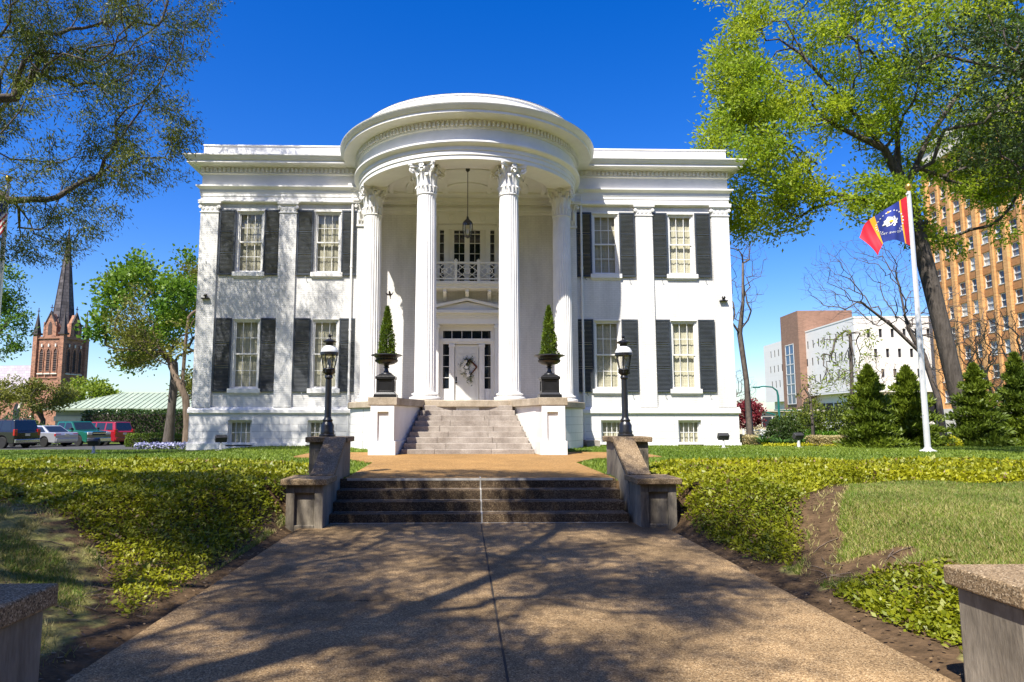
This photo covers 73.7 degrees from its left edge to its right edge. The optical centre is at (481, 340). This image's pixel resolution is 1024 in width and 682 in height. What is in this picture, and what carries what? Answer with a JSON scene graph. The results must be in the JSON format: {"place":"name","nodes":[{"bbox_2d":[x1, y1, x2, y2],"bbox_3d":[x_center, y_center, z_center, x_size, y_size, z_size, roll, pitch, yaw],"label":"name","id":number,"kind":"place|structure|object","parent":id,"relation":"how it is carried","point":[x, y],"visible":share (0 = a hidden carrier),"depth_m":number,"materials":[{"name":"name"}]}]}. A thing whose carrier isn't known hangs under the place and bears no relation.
{"place":"outdoors","nodes":[
{"label":"outdoors","id":0,"kind":"place"},
{"bbox_2d":[66,522,954,681],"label":"path","id":1,"kind":"structure","parent":0,"point":[575,602],"depth_m":5.61,"materials":[{"name":"beige concrete"}]},
{"bbox_2d":[481,524,508,681],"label":"path joint filler","id":2,"kind":"object","parent":1,"relation":"on","point":[503,654],"visible":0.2,"depth_m":5.67,"materials":[{"name":"grey concrete"}]},
{"bbox_2d":[0,432,1023,681],"bbox_3d":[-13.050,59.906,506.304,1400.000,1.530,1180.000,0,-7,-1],"label":"ground","id":3,"kind":"structure","parent":0,"point":[58,528],"depth_m":6.95,"materials":[{"name":"soil"}]},
{"bbox_2d":[0,175,12,316],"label":"flagpole","id":4,"kind":"object","parent":3,"relation":"on","point":[1,270],"visible":0.31,"depth_m":22.11,"materials":[{"name":"metal"}]},
{"bbox_2d":[0,188,8,234],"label":"national flag","id":5,"kind":"object","parent":4,"relation":"attached to","point":[2,220],"visible":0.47,"depth_m":22.13,"materials":[{"name":"fabric"}]},
{"bbox_2d":[0,261,41,361],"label":"tree","id":6,"kind":"object","parent":3,"relation":"on","point":[7,306],"visible":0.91,"depth_m":54.02,"materials":[{"name":"green plant"}]},
{"bbox_2d":[0,583,58,681],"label":"entrance pier","id":7,"kind":"structure","parent":3,"relation":"on","point":[23,606],"depth_m":3.58,"materials":[{"name":"concrete"}]},
{"bbox_2d":[2,407,60,444],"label":"shrub","id":8,"kind":"object","parent":3,"relation":"on","point":[26,413],"visible":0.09,"depth_m":51.73,"materials":[{"name":"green plant"}]},
{"bbox_2d":[0,374,83,424],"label":"tree","id":9,"kind":"object","parent":3,"relation":"on","point":[29,393],"visible":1,"depth_m":58.59,"materials":[{"name":"green plant"}]},
{"bbox_2d":[0,227,89,424],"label":"church","id":10,"kind":"structure","parent":3,"relation":"on","point":[60,351],"depth_m":92.52,"materials":[{"name":"red brick"}]},
{"bbox_2d":[36,344,43,373],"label":"window","id":11,"kind":"structure","parent":10,"relation":"in","point":[41,353],"depth_m":91.70,"materials":[{"name":"glass"}]},
{"bbox_2d":[43,344,50,373],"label":"window","id":12,"kind":"structure","parent":10,"relation":"in","point":[48,352],"depth_m":91.52,"materials":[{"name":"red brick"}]},
{"bbox_2d":[50,344,57,373],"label":"window","id":13,"kind":"structure","parent":10,"relation":"in","point":[55,352],"depth_m":91.36,"materials":[{"name":"glass"}]},
{"bbox_2d":[65,344,70,374],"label":"window","id":14,"kind":"structure","parent":10,"relation":"in","point":[68,353],"depth_m":92.24,"materials":[{"name":"black glass"}]},
{"bbox_2d":[71,345,76,374],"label":"window","id":15,"kind":"structure","parent":10,"relation":"in","point":[74,353],"depth_m":93.28,"materials":[{"name":"black glass"}]},
{"bbox_2d":[76,346,81,375],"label":"window","id":16,"kind":"structure","parent":10,"relation":"in","point":[79,360],"depth_m":94.33,"materials":[{"name":"black glass"}]},
{"bbox_2d":[0,444,139,449],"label":"parking yard","id":17,"kind":"structure","parent":3,"relation":"on","point":[83,446],"depth_m":43.72,"materials":[{"name":"grey asphalt"}]},
{"bbox_2d":[0,419,40,448],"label":"black car","id":18,"kind":"object","parent":17,"relation":"on","point":[24,433],"visible":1,"depth_m":42.39,"materials":[{"name":"paint"}]},
{"bbox_2d":[8,425,77,446],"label":"silver car","id":19,"kind":"object","parent":17,"relation":"on","point":[61,435],"visible":0.53,"depth_m":45.52,"materials":[{"name":"paint"}]},
{"bbox_2d":[48,421,110,445],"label":"green truck","id":20,"kind":"object","parent":17,"relation":"on","point":[85,430],"visible":0.54,"depth_m":48.96,"materials":[{"name":"paint"}]},
{"bbox_2d":[92,421,134,444],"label":"red car","id":21,"kind":"object","parent":17,"relation":"on","point":[118,430],"visible":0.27,"depth_m":51.77,"materials":[{"name":"paint"}]},
{"bbox_2d":[47,374,122,402],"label":"tree","id":22,"kind":"object","parent":3,"relation":"on","point":[97,388],"visible":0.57,"depth_m":81.56,"materials":[{"name":"green plant"}]},
{"bbox_2d":[87,438,100,452],"bbox_3d":[-13.955,3.790,24.571,0.400,0.574,0.390,0,-7,-1],"label":"floodlight","id":23,"kind":"object","parent":3,"relation":"on","point":[93,442],"visible":0.77,"depth_m":24.52,"materials":[{"name":"plastic"}]},
{"bbox_2d":[0,0,234,272],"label":"oak tree","id":24,"kind":"object","parent":3,"relation":"on","point":[41,56],"visible":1,"depth_m":21.16,"materials":[{"name":"green plant"}]},
{"bbox_2d":[54,392,191,424],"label":"green roofed building","id":25,"kind":"structure","parent":3,"relation":"on","point":[144,400],"depth_m":66.21,"materials":[{"name":"metal"}]},
{"bbox_2d":[80,408,182,442],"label":"hedge","id":26,"kind":"object","parent":3,"relation":"on","point":[143,422],"visible":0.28,"depth_m":58.00,"materials":[{"name":"green plant"}]},
{"bbox_2d":[73,243,197,442],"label":"tree","id":27,"kind":"object","parent":3,"relation":"on","point":[171,288],"visible":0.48,"depth_m":41.32,"materials":[{"name":"green plant"}]},
{"bbox_2d":[0,502,284,674],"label":"soil","id":28,"kind":"structure","parent":3,"relation":"on","point":[20,523],"depth_m":6.61,"materials":[{"name":"brown soil"}]},
{"bbox_2d":[93,258,197,441],"bbox_3d":[-16.218,0.564,35.754,7.377,10.146,5.141,0,-7,-1],"label":"tree","id":29,"kind":"object","parent":3,"relation":"on","point":[134,337],"visible":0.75,"depth_m":35.31,"materials":[{"name":"green plant"}]},
{"bbox_2d":[124,432,181,446],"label":"hedge","id":30,"kind":"object","parent":3,"relation":"on","point":[130,442],"visible":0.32,"depth_m":45.12,"materials":[{"name":"green plant"}]},
{"bbox_2d":[0,454,308,617],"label":"ground cover","id":31,"kind":"object","parent":3,"relation":"on","point":[69,480],"visible":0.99,"depth_m":8.92,"materials":[{"name":"green plant"}]},
{"bbox_2d":[132,441,187,449],"bbox_3d":[-14.204,5.196,32.761,4.203,0.858,2.503,0,-7,-1],"label":"flower bed","id":32,"kind":"object","parent":3,"relation":"on","point":[157,445],"visible":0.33,"depth_m":31.85,"materials":[{"name":"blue plant"}]},
{"bbox_2d":[166,365,192,400],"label":"tree","id":33,"kind":"object","parent":3,"relation":"on","point":[188,383],"visible":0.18,"depth_m":60.65,"materials":[{"name":"green plant"}]},
{"bbox_2d":[0,445,370,478],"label":"grass","id":34,"kind":"structure","parent":3,"relation":"on","point":[116,454],"depth_m":21.35,"materials":[{"name":"green plant"}]},
{"bbox_2d":[215,435,226,450],"bbox_3d":[-9.351,3.658,24.506,0.400,0.574,0.394,4,-8,-30],"label":"floodlight","id":35,"kind":"object","parent":3,"relation":"on","point":[220,438],"visible":0.86,"depth_m":24.45,"materials":[{"name":"plastic"}]},
{"bbox_2d":[280,436,353,531],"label":"stair pier","id":36,"kind":"structure","parent":3,"relation":"on","point":[311,497],"depth_m":10.60,"materials":[{"name":"concrete"}]},
{"bbox_2d":[319,334,338,436],"bbox_3d":[-2.833,0.808,12.661,0.328,1.910,0.333,0,-7,-1],"label":"lamp post","id":37,"kind":"object","parent":36,"relation":"on","point":[328,371],"visible":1,"depth_m":12.59,"materials":[{"name":"black metal"}]},
{"bbox_2d":[182,93,746,454],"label":"mansion","id":38,"kind":"structure","parent":3,"relation":"on","point":[305,251],"depth_m":27.69,"materials":[{"name":"paint"}]},
{"bbox_2d":[225,420,251,445],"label":"window","id":39,"kind":"structure","parent":38,"relation":"in","point":[240,431],"depth_m":27.20,"materials":[{"name":"glass"}]},
{"bbox_2d":[212,318,275,394],"bbox_3d":[-9.464,0.630,27.451,2.500,3.129,0.376,0,-7,-1],"label":"window","id":40,"kind":"structure","parent":38,"relation":"in","point":[246,357],"depth_m":27.42,"materials":[{"name":"paint"}]},
{"bbox_2d":[217,209,279,277],"bbox_3d":[-9.464,-3.950,27.977,2.460,2.889,0.376,0,-7,-1],"label":"window","id":41,"kind":"structure","parent":38,"relation":"in","point":[251,225],"depth_m":27.95,"materials":[{"name":"paint"}]},
{"bbox_2d":[305,420,322,445],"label":"window","id":42,"kind":"structure","parent":38,"relation":"in","point":[314,426],"depth_m":27.29,"materials":[{"name":"paint"}]},
{"bbox_2d":[292,318,354,394],"bbox_3d":[-6.305,0.640,27.533,2.500,3.129,0.376,0,-7,-1],"label":"window","id":43,"kind":"structure","parent":38,"relation":"in","point":[322,327],"depth_m":27.48,"materials":[{"name":"paint"}]},
{"bbox_2d":[296,210,356,278],"bbox_3d":[-6.305,-3.940,28.059,2.460,2.889,0.376,0,-7,-1],"label":"window","id":44,"kind":"structure","parent":38,"relation":"in","point":[328,222],"depth_m":28.04,"materials":[{"name":"paint"}]},
{"bbox_2d":[371,353,401,396],"bbox_3d":[-2.834,1.052,20.366,0.945,1.285,0.945,0,-7,-1],"label":"urn planter","id":45,"kind":"object","parent":38,"relation":"on","point":[386,379],"visible":1,"depth_m":20.10,"materials":[{"name":"black metal"}]},
{"bbox_2d":[375,305,396,353],"bbox_3d":[-2.832,-0.274,20.514,0.707,1.645,0.645,0,-7,-1],"label":"topiary tree","id":46,"kind":"object","parent":45,"relation":"in","point":[388,335],"visible":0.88,"depth_m":20.42,"materials":[{"name":"green plant"}]},
{"bbox_2d":[455,345,478,399],"bbox_3d":[-0.608,1.385,28.587,1.000,2.490,0.130,0,-7,-1],"label":"door","id":47,"kind":"structure","parent":38,"relation":"in","point":[464,390],"depth_m":28.59,"materials":[{"name":"paint"}]},
{"bbox_2d":[436,225,497,280],"bbox_3d":[-0.603,-3.641,28.999,2.600,2.550,0.240,0,-7,-1],"label":"balcony door","id":48,"kind":"structure","parent":38,"relation":"in","point":[451,243],"depth_m":29.01,"materials":[{"name":"paint"}]},
{"bbox_2d":[458,355,476,385],"bbox_3d":[-0.570,1.243,28.521,0.824,1.314,0.256,0,-7,-1],"label":"wreath","id":49,"kind":"object","parent":38,"relation":"attached to","point":[464,366],"visible":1,"depth_m":28.50,"materials":[{"name":"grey plant"}]},
{"bbox_2d":[463,168,472,238],"bbox_3d":[-0.503,-5.103,25.343,0.382,2.660,0.380,0,-7,-1],"label":"hanging lantern","id":50,"kind":"object","parent":38,"relation":"hanging from","point":[467,221],"visible":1,"depth_m":25.23,"materials":[{"name":"black metal"}]},
{"bbox_2d":[534,354,564,397],"bbox_3d":[2.045,1.066,20.493,0.945,1.285,0.945,0,-7,-1],"label":"urn planter","id":51,"kind":"object","parent":38,"relation":"on","point":[549,383],"visible":1,"depth_m":20.22,"materials":[{"name":"black metal"}]},
{"bbox_2d":[539,304,559,353],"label":"topiary tree","id":52,"kind":"object","parent":51,"relation":"in","point":[548,338],"visible":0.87,"depth_m":20.54,"materials":[{"name":"green plant"}]},
{"bbox_2d":[576,212,635,279],"bbox_3d":[5.141,-3.906,28.357,2.460,2.889,0.376,0,-7,-1],"label":"window","id":53,"kind":"structure","parent":38,"relation":"in","point":[604,224],"depth_m":28.34,"materials":[{"name":"paint"}]},
{"bbox_2d":[578,319,639,395],"bbox_3d":[5.141,0.674,27.831,2.500,3.129,0.376,0,-7,-1],"label":"window","id":54,"kind":"structure","parent":38,"relation":"in","point":[606,331],"depth_m":27.84,"materials":[{"name":"paint"}]},
{"bbox_2d":[600,420,620,445],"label":"window","id":55,"kind":"structure","parent":38,"relation":"in","point":[608,427],"depth_m":27.61,"materials":[{"name":"paint"}]},
{"bbox_2d":[652,213,711,280],"bbox_3d":[8.300,-3.897,28.439,2.460,2.889,0.376,0,-7,-1],"label":"window","id":56,"kind":"structure","parent":38,"relation":"in","point":[679,243],"depth_m":28.42,"materials":[{"name":"paint"}]},
{"bbox_2d":[655,319,716,395],"bbox_3d":[8.300,0.683,27.913,2.500,3.129,0.376,0,-7,-1],"label":"window","id":57,"kind":"structure","parent":38,"relation":"in","point":[682,340],"depth_m":27.90,"materials":[{"name":"paint"}]},
{"bbox_2d":[678,420,703,445],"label":"window","id":58,"kind":"structure","parent":38,"relation":"in","point":[689,430],"depth_m":27.65,"materials":[{"name":"glass"}]},
{"bbox_2d":[22,517,918,614],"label":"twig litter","id":59,"kind":"object","parent":3,"relation":"on","point":[889,555],"visible":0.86,"depth_m":6.89,"materials":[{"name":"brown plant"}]},
{"bbox_2d":[294,452,660,478],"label":"forecourt","id":60,"kind":"structure","parent":3,"relation":"on","point":[471,466],"depth_m":14.83,"materials":[{"name":"beige concrete"}]},
{"bbox_2d":[329,477,628,523],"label":"garden steps","id":61,"kind":"structure","parent":3,"relation":"on","point":[430,500],"depth_m":11.23,"materials":[{"name":"grey concrete"}]},
{"bbox_2d":[0,484,962,679],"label":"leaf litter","id":62,"kind":"object","parent":3,"relation":"on","point":[929,642],"visible":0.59,"depth_m":6.39,"materials":[{"name":"brown plant"}]},
{"bbox_2d":[602,436,681,529],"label":"stair pier","id":63,"kind":"structure","parent":3,"relation":"on","point":[648,498],"depth_m":10.87,"materials":[{"name":"concrete"}]},
{"bbox_2d":[615,335,633,436],"bbox_3d":[2.686,0.825,12.804,0.328,1.910,0.333,0,-7,-1],"label":"lamp post","id":64,"kind":"object","parent":63,"relation":"on","point":[623,350],"visible":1,"depth_m":12.74,"materials":[{"name":"black metal"}]},
{"bbox_2d":[729,228,767,434],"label":"bare tree","id":65,"kind":"object","parent":3,"relation":"on","point":[748,408],"visible":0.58,"depth_m":42.50,"materials":[{"name":"plant"}]},
{"bbox_2d":[740,434,760,444],"bbox_3d":[10.934,4.113,28.169,0.934,0.586,0.902,0,-7,-1],"label":"border","id":66,"kind":"object","parent":3,"relation":"on","point":[746,438],"visible":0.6,"depth_m":27.86,"materials":[{"name":"beige plant"}]},
{"bbox_2d":[736,397,766,429],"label":"red maple","id":67,"kind":"object","parent":3,"relation":"on","point":[756,413],"visible":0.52,"depth_m":51.66,"materials":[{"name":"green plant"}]},
{"bbox_2d":[748,434,775,444],"bbox_3d":[11.339,3.961,27.307,1.647,0.459,1.680,0,-7,-1],"label":"strap leaved plant","id":68,"kind":"object","parent":3,"relation":"on","point":[761,441],"visible":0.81,"depth_m":27.16,"materials":[{"name":"green plant"}]},
{"bbox_2d":[739,403,824,434],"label":"white building","id":69,"kind":"structure","parent":3,"relation":"on","point":[767,417],"depth_m":92.28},
{"bbox_2d":[759,411,805,442],"bbox_3d":[13.055,3.846,29.564,2.107,1.605,1.900,-4,-8,31],"label":"shrub","id":70,"kind":"object","parent":3,"relation":"on","point":[782,433],"visible":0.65,"depth_m":29.38,"materials":[{"name":"green plant"}]},
{"bbox_2d":[567,442,1023,477],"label":"grass","id":71,"kind":"structure","parent":3,"relation":"on","point":[749,450],"depth_m":21.49,"materials":[{"name":"green plant"}]},
{"bbox_2d":[761,442,846,446],"bbox_3d":[13.193,4.059,26.611,4.527,0.277,0.660,0,-7,-1],"label":"ground cover","id":72,"kind":"object","parent":3,"relation":"on","point":[789,444],"visible":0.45,"depth_m":26.44,"materials":[{"name":"yellow plant"}]},
{"bbox_2d":[794,380,820,434],"bbox_3d":[13.366,2.949,27.856,0.958,2.796,1.218,0,-7,-1],"label":"young tree","id":73,"kind":"object","parent":3,"relation":"on","point":[811,411],"visible":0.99,"depth_m":27.80,"materials":[{"name":"green plant"}]},
{"bbox_2d":[773,398,848,440],"bbox_3d":[14.856,3.589,30.747,3.710,2.470,2.530,0,-7,-1],"label":"shrub","id":74,"kind":"object","parent":3,"relation":"on","point":[822,418],"visible":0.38,"depth_m":30.38,"materials":[{"name":"green plant"}]},
{"bbox_2d":[649,454,1023,566],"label":"ground cover","id":75,"kind":"object","parent":3,"relation":"on","point":[799,476],"visible":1,"depth_m":11.13,"materials":[{"name":"green plant"}]},
{"bbox_2d":[804,434,874,446],"bbox_3d":[14.047,3.953,26.778,2.492,0.592,0.949,0,-7,-1],"label":"border","id":76,"kind":"object","parent":3,"relation":"on","point":[816,439],"visible":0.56,"depth_m":26.58,"materials":[{"name":"beige plant"}]},
{"bbox_2d":[801,326,882,433],"bbox_3d":[14.812,1.833,27.930,3.448,5.031,2.471,0,-7,-1],"label":"young tree","id":77,"kind":"object","parent":3,"relation":"on","point":[850,359],"visible":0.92,"depth_m":28.03,"materials":[{"name":"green plant"}]},
{"bbox_2d":[764,310,937,427],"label":"office block","id":78,"kind":"structure","parent":3,"relation":"on","point":[790,357],"depth_m":124.76,"materials":[{"name":"white concrete"}]},
{"bbox_2d":[685,0,1023,426],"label":"oak tree","id":79,"kind":"object","parent":3,"relation":"on","point":[743,87],"visible":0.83,"depth_m":31.14,"materials":[{"name":"green plant"}]},
{"bbox_2d":[831,382,890,435],"bbox_3d":[17.213,3.273,30.188,3.215,2.957,2.388,0,-7,-1],"label":"shrub","id":80,"kind":"object","parent":3,"relation":"on","point":[841,407],"visible":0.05,"depth_m":30.46,"materials":[{"name":"green plant"}]},
{"bbox_2d":[832,363,913,447],"bbox_3d":[14.655,2.524,25.816,2.575,3.425,2.890,-6,-9,44],"label":"conifer","id":81,"kind":"object","parent":3,"relation":"on","point":[865,416],"visible":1,"depth_m":25.50,"materials":[{"name":"green plant"}]},
{"bbox_2d":[826,556,967,649],"bbox_3d":[3.921,2.133,5.742,1.480,0.424,2.188,0,-7,-1],"label":"ground cover","id":82,"kind":"object","parent":3,"relation":"on","point":[938,617],"visible":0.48,"depth_m":5.76,"materials":[{"name":"green plant"}]},
{"bbox_2d":[801,230,1009,437],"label":"bare tree","id":83,"kind":"object","parent":3,"relation":"on","point":[929,373],"visible":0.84,"depth_m":47.05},
{"bbox_2d":[883,364,958,446],"bbox_3d":[16.907,2.585,26.870,3.118,3.465,2.852,0,-7,-1],"label":"conifer","id":84,"kind":"object","parent":3,"relation":"on","point":[906,397],"visible":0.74,"depth_m":26.50,"materials":[{"name":"green plant"}]},
{"bbox_2d":[905,183,936,451],"bbox_3d":[14.546,-0.855,22.734,0.520,9.085,0.520,0,-7,-1],"label":"flagpole","id":85,"kind":"object","parent":3,"relation":"on","point":[923,393],"visible":0.88,"depth_m":22.61,"materials":[{"name":"metal"}]},
{"bbox_2d":[859,196,909,254],"bbox_3d":[13.584,-3.878,22.944,1.659,2.100,0.347,-1,-7,6],"label":"state flag","id":86,"kind":"object","parent":85,"relation":"attached to","point":[885,225],"visible":1,"depth_m":22.94,"materials":[{"name":"multicoloured fabric"}]},
{"bbox_2d":[876,0,1023,209],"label":"evergreen oak","id":87,"kind":"object","parent":3,"relation":"on","point":[1003,71],"visible":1,"depth_m":18.83,"materials":[{"name":"green plant"}]},
{"bbox_2d":[927,312,1004,400],"bbox_3d":[27.338,2.306,38.208,4.127,7.846,3.563,0,-7,-1],"label":"bare tree","id":88,"kind":"object","parent":3,"relation":"on","point":[957,339],"visible":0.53,"depth_m":38.07,"materials":[{"name":"plant"}]},
{"bbox_2d":[921,79,1023,432],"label":"brick tower block","id":89,"kind":"structure","parent":3,"relation":"on","point":[990,274],"depth_m":94.07,"materials":[{"name":"brick"}]},
{"bbox_2d":[952,212,960,233],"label":"window","id":90,"kind":"structure","parent":89,"relation":"in","point":[956,216],"depth_m":99.17,"materials":[{"name":"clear glass"}]},
{"bbox_2d":[959,295,967,316],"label":"window","id":91,"kind":"structure","parent":89,"relation":"in","point":[962,300],"depth_m":97.88,"materials":[{"name":"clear glass"}]},
{"bbox_2d":[981,244,989,266],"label":"window","id":92,"kind":"structure","parent":89,"relation":"in","point":[984,248],"depth_m":93.03,"materials":[{"name":"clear glass"}]},
{"bbox_2d":[982,266,991,288],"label":"window","id":93,"kind":"structure","parent":89,"relation":"in","point":[986,270],"depth_m":92.73,"materials":[{"name":"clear glass"}]},
{"bbox_2d":[984,288,993,310],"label":"window","id":94,"kind":"structure","parent":89,"relation":"in","point":[988,292],"depth_m":92.37,"materials":[{"name":"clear glass"}]},
{"bbox_2d":[996,262,1004,284],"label":"window","id":95,"kind":"structure","parent":89,"relation":"in","point":[999,266],"depth_m":90.06,"materials":[{"name":"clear glass"}]},
{"bbox_2d":[998,285,1006,307],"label":"window","id":96,"kind":"structure","parent":89,"relation":"in","point":[1001,289],"depth_m":89.78,"materials":[{"name":"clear glass"}]},
{"bbox_2d":[1002,331,1010,353],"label":"window","id":97,"kind":"structure","parent":89,"relation":"in","point":[1007,343],"depth_m":89.08,"materials":[{"name":"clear glass"}]},
{"bbox_2d":[1006,209,1016,233],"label":"window","id":98,"kind":"structure","parent":89,"relation":"in","point":[1013,213],"depth_m":87.85,"materials":[{"name":"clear glass"}]},
{"bbox_2d":[1008,232,1018,257],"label":"window","id":99,"kind":"structure","parent":89,"relation":"in","point":[1015,249],"depth_m":87.56,"materials":[{"name":"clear glass"}]},
{"bbox_2d":[1010,256,1020,280],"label":"window","id":100,"kind":"structure","parent":89,"relation":"in","point":[1014,261],"depth_m":87.24,"materials":[{"name":"clear glass"}]},
{"bbox_2d":[1012,280,1023,303],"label":"window","id":101,"kind":"structure","parent":89,"relation":"in","point":[1017,284],"depth_m":86.90,"materials":[{"name":"clear glass"}]},
{"bbox_2d":[1015,304,1023,327],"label":"window","id":102,"kind":"structure","parent":89,"relation":"in","point":[1020,308],"depth_m":86.61,"materials":[{"name":"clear glass"}]},
{"bbox_2d":[941,362,1021,446],"bbox_3d":[19.607,2.543,26.980,2.780,3.510,2.929,0,-7,-1],"label":"conifer","id":103,"kind":"object","parent":3,"relation":"on","point":[975,405],"visible":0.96,"depth_m":26.64,"materials":[{"name":"green plant"}]},
{"bbox_2d":[943,564,1023,681],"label":"entrance pier","id":104,"kind":"structure","parent":3,"relation":"on","point":[991,602],"depth_m":3.95,"materials":[{"name":"concrete"}]},
{"bbox_2d":[961,305,1023,407],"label":"bare tree","id":105,"kind":"object","parent":3,"relation":"on","point":[1017,341],"visible":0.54,"depth_m":39.50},
{"bbox_2d":[993,350,1023,445],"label":"conifer","id":106,"kind":"object","parent":3,"relation":"on","point":[1011,404],"visible":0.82,"depth_m":27.51,"materials":[{"name":"green plant"}]},
{"bbox_2d":[0,0,1023,408],"label":"sky","id":107,"kind":"structure","parent":0,"point":[282,72],"materials":[{"name":"blue"}]},
{"bbox_2d":[840,350,901,398],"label":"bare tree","id":108,"kind":"object","parent":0,"point":[891,380],"visible":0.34,"depth_m":58.69,"materials":[{"name":"plant"}]},
{"bbox_2d":[784,479,1023,652],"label":"grass","id":109,"kind":"structure","parent":0,"point":[896,513],"depth_m":7.66,"materials":[{"name":"green plant"}]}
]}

